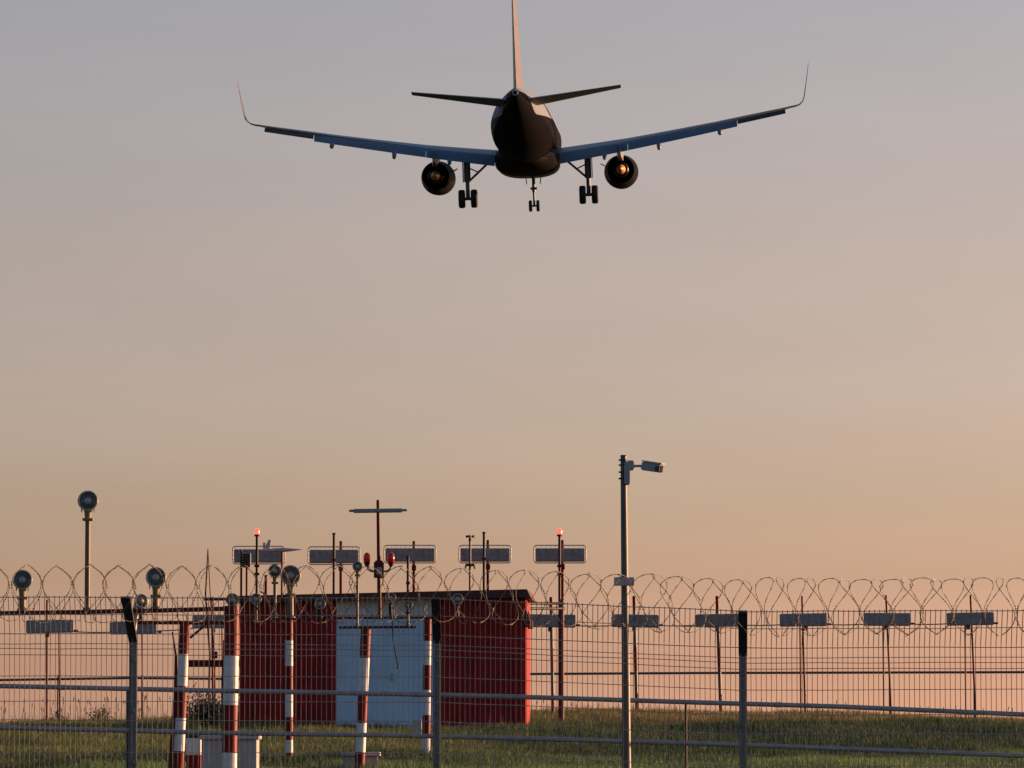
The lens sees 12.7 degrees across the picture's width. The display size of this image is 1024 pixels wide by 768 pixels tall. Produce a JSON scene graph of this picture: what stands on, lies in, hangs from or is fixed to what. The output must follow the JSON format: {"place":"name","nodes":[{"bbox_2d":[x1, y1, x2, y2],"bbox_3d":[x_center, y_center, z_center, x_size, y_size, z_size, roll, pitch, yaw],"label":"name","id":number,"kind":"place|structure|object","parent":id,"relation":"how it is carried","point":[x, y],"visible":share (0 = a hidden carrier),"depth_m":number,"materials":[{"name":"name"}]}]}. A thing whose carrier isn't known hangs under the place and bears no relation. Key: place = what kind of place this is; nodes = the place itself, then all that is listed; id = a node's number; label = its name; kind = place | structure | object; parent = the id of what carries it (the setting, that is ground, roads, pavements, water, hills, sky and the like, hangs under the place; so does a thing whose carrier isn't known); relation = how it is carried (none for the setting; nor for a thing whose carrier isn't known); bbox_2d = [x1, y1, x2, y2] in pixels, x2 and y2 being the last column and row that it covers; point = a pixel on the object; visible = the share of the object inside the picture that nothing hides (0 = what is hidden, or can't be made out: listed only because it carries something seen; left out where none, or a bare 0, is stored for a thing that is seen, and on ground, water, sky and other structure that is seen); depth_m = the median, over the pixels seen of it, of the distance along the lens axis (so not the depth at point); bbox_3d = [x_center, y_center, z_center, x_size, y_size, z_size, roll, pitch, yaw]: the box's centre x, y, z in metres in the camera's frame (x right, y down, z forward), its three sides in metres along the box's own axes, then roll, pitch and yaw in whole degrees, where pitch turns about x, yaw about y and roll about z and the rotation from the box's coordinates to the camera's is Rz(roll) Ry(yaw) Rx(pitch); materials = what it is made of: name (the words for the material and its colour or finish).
{"place":"outdoors","nodes":[
{"label":"outdoors","id":0,"kind":"place"},
{"bbox_2d":[0,706,1023,767],"bbox_3d":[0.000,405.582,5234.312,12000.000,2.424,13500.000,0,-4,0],"label":"ground","id":1,"kind":"structure","parent":0,"point":[505,741],"depth_m":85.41,"materials":[{"name":"green plant"}]},
{"bbox_2d":[26,600,77,719],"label":"antenna panel","id":2,"kind":"object","parent":1,"relation":"on","point":[32,624],"visible":0.84,"depth_m":109.79,"materials":[{"name":"grey metal"}]},
{"bbox_2d":[44,703,68,719],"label":"bush","id":3,"kind":"object","parent":1,"relation":"on","point":[56,712],"visible":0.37,"depth_m":108.72,"materials":[{"name":"green plant"}]},
{"bbox_2d":[81,702,115,720],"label":"bush","id":4,"kind":"object","parent":1,"relation":"on","point":[99,713],"visible":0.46,"depth_m":107.73,"materials":[{"name":"green plant"}]},
{"bbox_2d":[0,606,238,767],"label":"lighting frame","id":5,"kind":"object","parent":1,"relation":"on","point":[229,760],"visible":0.67,"depth_m":56.84,"materials":[{"name":"red metal"}]},
{"bbox_2d":[12,570,31,610],"bbox_3d":[-6.064,2.561,57.016,0.245,0.508,0.214,0,-4,0],"label":"approach lamp","id":6,"kind":"object","parent":5,"relation":"attached to","point":[22,581],"visible":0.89,"depth_m":56.95,"materials":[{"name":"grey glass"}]},
{"bbox_2d":[78,491,97,609],"bbox_3d":[-5.259,2.065,57.062,0.251,1.479,0.207,0,-4,0],"label":"approach lamp","id":7,"kind":"object","parent":5,"relation":"on","point":[87,502],"visible":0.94,"depth_m":57.00,"materials":[{"name":"grey metal"}]},
{"bbox_2d":[146,567,165,608],"bbox_3d":[-4.410,2.531,57.019,0.251,0.518,0.220,0,-4,0],"label":"approach lamp","id":8,"kind":"object","parent":5,"relation":"on","point":[154,579],"visible":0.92,"depth_m":56.95,"materials":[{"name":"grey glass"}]},
{"bbox_2d":[226,593,238,605],"bbox_3d":[-3.461,2.683,56.997,0.163,0.176,0.133,0,-4,0],"label":"approach lamp","id":9,"kind":"object","parent":5,"relation":"on","point":[229,601],"visible":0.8,"depth_m":56.95,"materials":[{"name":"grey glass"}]},
{"bbox_2d":[110,621,161,719],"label":"antenna panel","id":10,"kind":"object","parent":1,"relation":"on","point":[121,629],"visible":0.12,"depth_m":109.80,"materials":[{"name":"grey metal"}]},
{"bbox_2d":[185,735,201,767],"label":"marker box","id":11,"kind":"object","parent":1,"relation":"on","point":[192,746],"visible":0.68,"depth_m":60.81,"materials":[{"name":"white paint"}]},
{"bbox_2d":[138,621,261,767],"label":"lighting frame","id":12,"kind":"object","parent":1,"relation":"on","point":[180,710],"visible":0.88,"depth_m":63.82,"materials":[{"name":"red metal"}]},
{"bbox_2d":[133,594,147,628],"bbox_3d":[-5.179,3.242,64.008,0.198,0.642,0.247,1,-5,-19],"label":"approach lamp","id":13,"kind":"object","parent":12,"relation":"attached to","point":[136,619],"visible":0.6,"depth_m":63.95,"materials":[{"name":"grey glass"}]},
{"bbox_2d":[168,632,176,767],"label":"conduit","id":14,"kind":"object","parent":12,"relation":"attached to","point":[174,707],"visible":0.7,"depth_m":63.82,"materials":[{"name":"red metal"}]},
{"bbox_2d":[250,593,261,622],"bbox_3d":[-3.559,3.116,63.978,0.155,0.407,0.136,0,-4,0],"label":"approach lamp","id":15,"kind":"object","parent":12,"relation":"on","point":[256,595],"visible":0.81,"depth_m":63.94,"materials":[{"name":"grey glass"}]},
{"bbox_2d":[189,549,223,716],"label":"slim mast","id":16,"kind":"object","parent":1,"relation":"on","point":[210,663],"visible":0.49,"depth_m":100.77,"materials":[{"name":"red metal"}]},
{"bbox_2d":[192,601,223,709],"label":"antenna panel","id":17,"kind":"object","parent":1,"relation":"on","point":[217,618],"visible":0.43,"depth_m":109.82,"materials":[{"name":"grey metal"}]},
{"bbox_2d":[186,683,238,728],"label":"bush","id":18,"kind":"object","parent":1,"relation":"on","point":[213,708],"visible":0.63,"depth_m":92.71,"materials":[{"name":"green plant"}]},
{"bbox_2d":[199,735,261,767],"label":"control cabinet","id":19,"kind":"object","parent":1,"relation":"on","point":[219,738],"visible":0.51,"depth_m":59.33,"materials":[{"name":"metal"}]},
{"bbox_2d":[240,550,250,595],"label":"instrument box","id":20,"kind":"object","parent":1,"relation":"on","point":[245,558],"visible":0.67,"depth_m":99.04,"materials":[{"name":"grey metal"}]},
{"bbox_2d":[254,528,259,593],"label":"beacon pole","id":21,"kind":"object","parent":1,"relation":"on","point":[256,535],"visible":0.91,"depth_m":97.48,"materials":[{"name":"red metal"}]},
{"bbox_2d":[232,546,284,594],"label":"antenna panel","id":22,"kind":"object","parent":1,"relation":"on","point":[265,557],"visible":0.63,"depth_m":102.98,"materials":[{"name":"grey metal"}]},
{"bbox_2d":[258,540,301,594],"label":"wind vane","id":23,"kind":"object","parent":1,"relation":"on","point":[268,549],"visible":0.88,"depth_m":99.49,"materials":[{"name":"grey metal"}]},
{"bbox_2d":[332,533,335,593],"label":"lightning rod","id":24,"kind":"object","parent":1,"relation":"on","point":[333,561],"visible":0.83,"depth_m":97.77,"materials":[{"name":"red metal"}]},
{"bbox_2d":[308,541,360,592],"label":"antenna panel","id":25,"kind":"object","parent":1,"relation":"on","point":[341,556],"visible":0.78,"depth_m":102.98,"materials":[{"name":"grey metal"}]},
{"bbox_2d":[340,752,380,767],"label":"concrete footing","id":26,"kind":"object","parent":1,"relation":"on","point":[349,759],"visible":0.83,"depth_m":69.04,"materials":[{"name":"grey concrete"}]},
{"bbox_2d":[268,616,463,756],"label":"lighting frame","id":27,"kind":"object","parent":1,"relation":"on","point":[426,688],"visible":0.68,"depth_m":76.80,"materials":[{"name":"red metal"}]},
{"bbox_2d":[268,564,281,617],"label":"approach lamp","id":28,"kind":"object","parent":27,"relation":"attached to","point":[274,573],"visible":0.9,"depth_m":76.65,"materials":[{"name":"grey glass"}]},
{"bbox_2d":[280,565,300,617],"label":"approach lamp","id":29,"kind":"object","parent":27,"relation":"attached to","point":[289,569],"visible":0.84,"depth_m":76.94,"materials":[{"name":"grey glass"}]},
{"bbox_2d":[314,598,325,617],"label":"approach lamp","id":30,"kind":"object","parent":27,"relation":"on","point":[317,602],"visible":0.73,"depth_m":76.92,"materials":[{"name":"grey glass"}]},
{"bbox_2d":[349,500,406,617],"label":"twin beacon mast","id":31,"kind":"object","parent":27,"relation":"on","point":[379,564],"visible":0.97,"depth_m":76.83,"materials":[{"name":"red metal"}]},
{"bbox_2d":[391,605,397,668],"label":"loose cable","id":32,"kind":"object","parent":31,"relation":"hanging from","point":[392,636],"visible":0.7,"depth_m":76.65,"materials":[{"name":"black rubber"}]},
{"bbox_2d":[385,592,395,616],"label":"approach lamp","id":33,"kind":"object","parent":27,"relation":"on","point":[391,595],"visible":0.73,"depth_m":76.93,"materials":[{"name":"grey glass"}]},
{"bbox_2d":[452,593,462,616],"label":"approach lamp","id":34,"kind":"object","parent":27,"relation":"on","point":[457,596],"visible":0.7,"depth_m":76.93,"materials":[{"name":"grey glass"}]},
{"bbox_2d":[204,589,535,728],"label":"equipment hut","id":35,"kind":"object","parent":1,"relation":"on","point":[513,669],"visible":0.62,"depth_m":93.82,"materials":[{"name":"red metal"}]},
{"bbox_2d":[336,619,432,725],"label":"door","id":36,"kind":"structure","parent":35,"relation":"in","point":[378,666],"depth_m":93.83,"materials":[{"name":"blue paint"}]},
{"bbox_2d":[339,626,415,767],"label":"lighting frame","id":37,"kind":"object","parent":1,"relation":"on","point":[366,638],"visible":0.76,"depth_m":68.80,"materials":[{"name":"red metal"}]},
{"bbox_2d":[352,561,362,626],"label":"approach lamp","id":38,"kind":"object","parent":37,"relation":"on","point":[356,565],"visible":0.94,"depth_m":68.96,"materials":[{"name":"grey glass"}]},
{"bbox_2d":[404,600,412,625],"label":"approach lamp","id":39,"kind":"object","parent":37,"relation":"on","point":[406,605],"visible":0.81,"depth_m":68.93,"materials":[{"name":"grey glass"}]},
{"bbox_2d":[406,556,409,591],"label":"lightning rod","id":40,"kind":"object","parent":1,"relation":"on","point":[407,581],"visible":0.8,"depth_m":97.75,"materials":[{"name":"grey metal"}]},
{"bbox_2d":[384,541,436,591],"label":"antenna panel","id":41,"kind":"object","parent":1,"relation":"on","point":[421,555],"visible":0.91,"depth_m":102.98,"materials":[{"name":"grey metal"}]},
{"bbox_2d":[412,719,421,733],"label":"junction pedestal","id":42,"kind":"object","parent":1,"relation":"on","point":[418,725],"visible":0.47,"depth_m":87.61,"materials":[{"name":"grey metal"}]},
{"bbox_2d":[464,535,475,589],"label":"anemometer","id":43,"kind":"object","parent":1,"relation":"on","point":[470,540],"visible":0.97,"depth_m":97.58,"materials":[{"name":"grey metal"}]},
{"bbox_2d":[482,532,485,589],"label":"lightning rod","id":44,"kind":"object","parent":1,"relation":"on","point":[483,557],"visible":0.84,"depth_m":97.77,"materials":[{"name":"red metal"}]},
{"bbox_2d":[458,540,511,589],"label":"antenna panel","id":45,"kind":"object","parent":1,"relation":"on","point":[496,555],"visible":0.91,"depth_m":102.98,"materials":[{"name":"grey metal"}]},
{"bbox_2d":[1,693,1012,720],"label":"weed stalks","id":46,"kind":"object","parent":1,"relation":"on","point":[139,709],"visible":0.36,"depth_m":108.09,"materials":[{"name":"plant"}]},
{"bbox_2d":[0,596,1023,767],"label":"perimeter fence","id":47,"kind":"object","parent":1,"relation":"on","point":[133,649],"visible":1,"depth_m":44.88,"materials":[{"name":"metal"}]},
{"bbox_2d":[0,564,1023,637],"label":"razor wire","id":48,"kind":"object","parent":47,"relation":"attached to","point":[458,609],"visible":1,"depth_m":44.79,"materials":[{"name":"grey metal"}]},
{"bbox_2d":[0,684,1023,767],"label":"guard rail","id":49,"kind":"object","parent":1,"relation":"on","point":[520,738],"visible":0.84,"depth_m":47.46,"materials":[{"name":"metal"}]},
{"bbox_2d":[0,701,1023,751],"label":"tall grass","id":50,"kind":"structure","parent":1,"relation":"on","point":[635,729],"depth_m":91.03,"materials":[{"name":"green plant"}]},
{"bbox_2d":[0,671,1023,717],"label":"pipe rail","id":51,"kind":"object","parent":1,"relation":"on","point":[594,673],"visible":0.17,"depth_m":112.26,"materials":[{"name":"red metal"}]},
{"bbox_2d":[530,600,564,720],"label":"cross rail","id":52,"kind":"object","parent":1,"relation":"on","point":[561,608],"visible":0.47,"depth_m":99.78,"materials":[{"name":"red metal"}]},
{"bbox_2d":[530,597,579,713],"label":"antenna panel","id":53,"kind":"object","parent":1,"relation":"on","point":[555,619],"visible":0.58,"depth_m":109.79,"materials":[{"name":"grey metal"}]},
{"bbox_2d":[73,623,946,632],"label":"feeder cable","id":54,"kind":"object","parent":53,"relation":"attached to","point":[580,625],"visible":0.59,"depth_m":109.92,"materials":[{"name":"black rubber"}]},
{"bbox_2d":[533,540,585,599],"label":"antenna panel","id":55,"kind":"object","parent":1,"relation":"on","point":[568,555],"visible":0.81,"depth_m":102.98,"materials":[{"name":"grey metal"}]},
{"bbox_2d":[557,528,561,716],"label":"beacon pole","id":56,"kind":"object","parent":1,"relation":"on","point":[559,535],"visible":0.91,"depth_m":100.92,"materials":[{"name":"red metal"}]},
{"bbox_2d":[611,596,662,710],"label":"antenna panel","id":57,"kind":"object","parent":1,"relation":"on","point":[642,619],"visible":0.76,"depth_m":109.80,"materials":[{"name":"grey metal"}]},
{"bbox_2d":[614,455,664,767],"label":"camera pole","id":58,"kind":"object","parent":1,"relation":"on","point":[626,466],"visible":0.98,"depth_m":46.13,"materials":[{"name":"grey metal"}]},
{"bbox_2d":[695,596,737,713],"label":"antenna panel","id":59,"kind":"object","parent":1,"relation":"on","point":[723,618],"visible":0.66,"depth_m":109.80,"materials":[{"name":"grey metal"}]},
{"bbox_2d":[779,596,830,712],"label":"antenna panel","id":60,"kind":"object","parent":1,"relation":"on","point":[813,617],"visible":0.72,"depth_m":109.80,"materials":[{"name":"grey metal"}]},
{"bbox_2d":[864,595,914,715],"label":"antenna panel","id":61,"kind":"object","parent":1,"relation":"on","point":[870,622],"visible":0.69,"depth_m":109.80,"materials":[{"name":"grey metal"}]},
{"bbox_2d":[946,595,997,716],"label":"antenna panel","id":62,"kind":"object","parent":1,"relation":"on","point":[966,625],"visible":0.76,"depth_m":109.81,"materials":[{"name":"grey metal"}]},
{"bbox_2d":[0,0,1023,721],"label":"sky","id":63,"kind":"structure","parent":0,"point":[216,328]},
{"bbox_2d":[237,0,807,211],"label":"airliner","id":64,"kind":"object","parent":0,"point":[526,135],"visible":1,"depth_m":289.55,"materials":[{"name":"blue paint"}]}
]}

